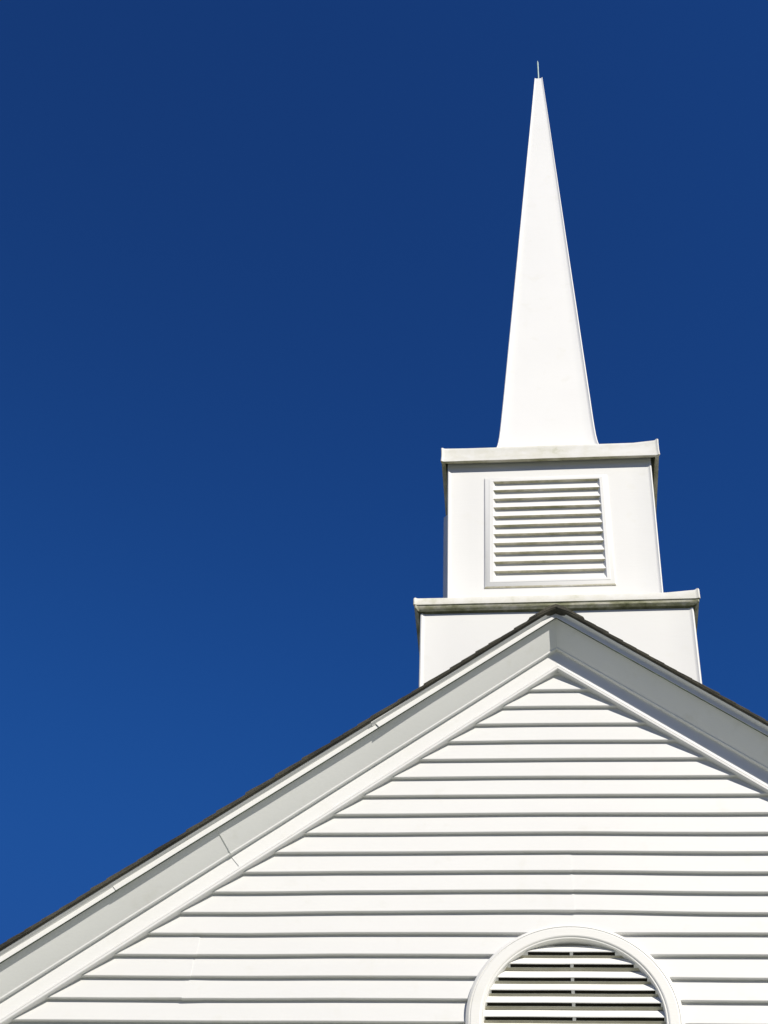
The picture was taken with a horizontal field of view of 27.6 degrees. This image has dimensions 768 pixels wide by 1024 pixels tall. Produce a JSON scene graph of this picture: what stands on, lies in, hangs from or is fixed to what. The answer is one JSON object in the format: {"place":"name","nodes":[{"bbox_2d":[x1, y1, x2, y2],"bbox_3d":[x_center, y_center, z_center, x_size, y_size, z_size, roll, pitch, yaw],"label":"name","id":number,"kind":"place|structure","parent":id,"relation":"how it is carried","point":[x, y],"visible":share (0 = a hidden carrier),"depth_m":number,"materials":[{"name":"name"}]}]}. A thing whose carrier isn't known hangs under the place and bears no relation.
{"place":"outdoors","nodes":[
{"label":"outdoors","id":0,"kind":"place"},
{"bbox_2d":[0,0,767,943],"label":"sky","id":1,"kind":"structure","parent":0,"point":[258,258],"materials":[{"name":"blue"}]},
{"label":"ground","id":2,"kind":"structure","parent":0,"visible":0},
{"bbox_2d":[0,61,767,1023],"bbox_3d":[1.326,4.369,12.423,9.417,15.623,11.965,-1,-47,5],"label":"church","id":3,"kind":"structure","parent":2,"relation":"on","point":[538,795],"depth_m":7.12,"materials":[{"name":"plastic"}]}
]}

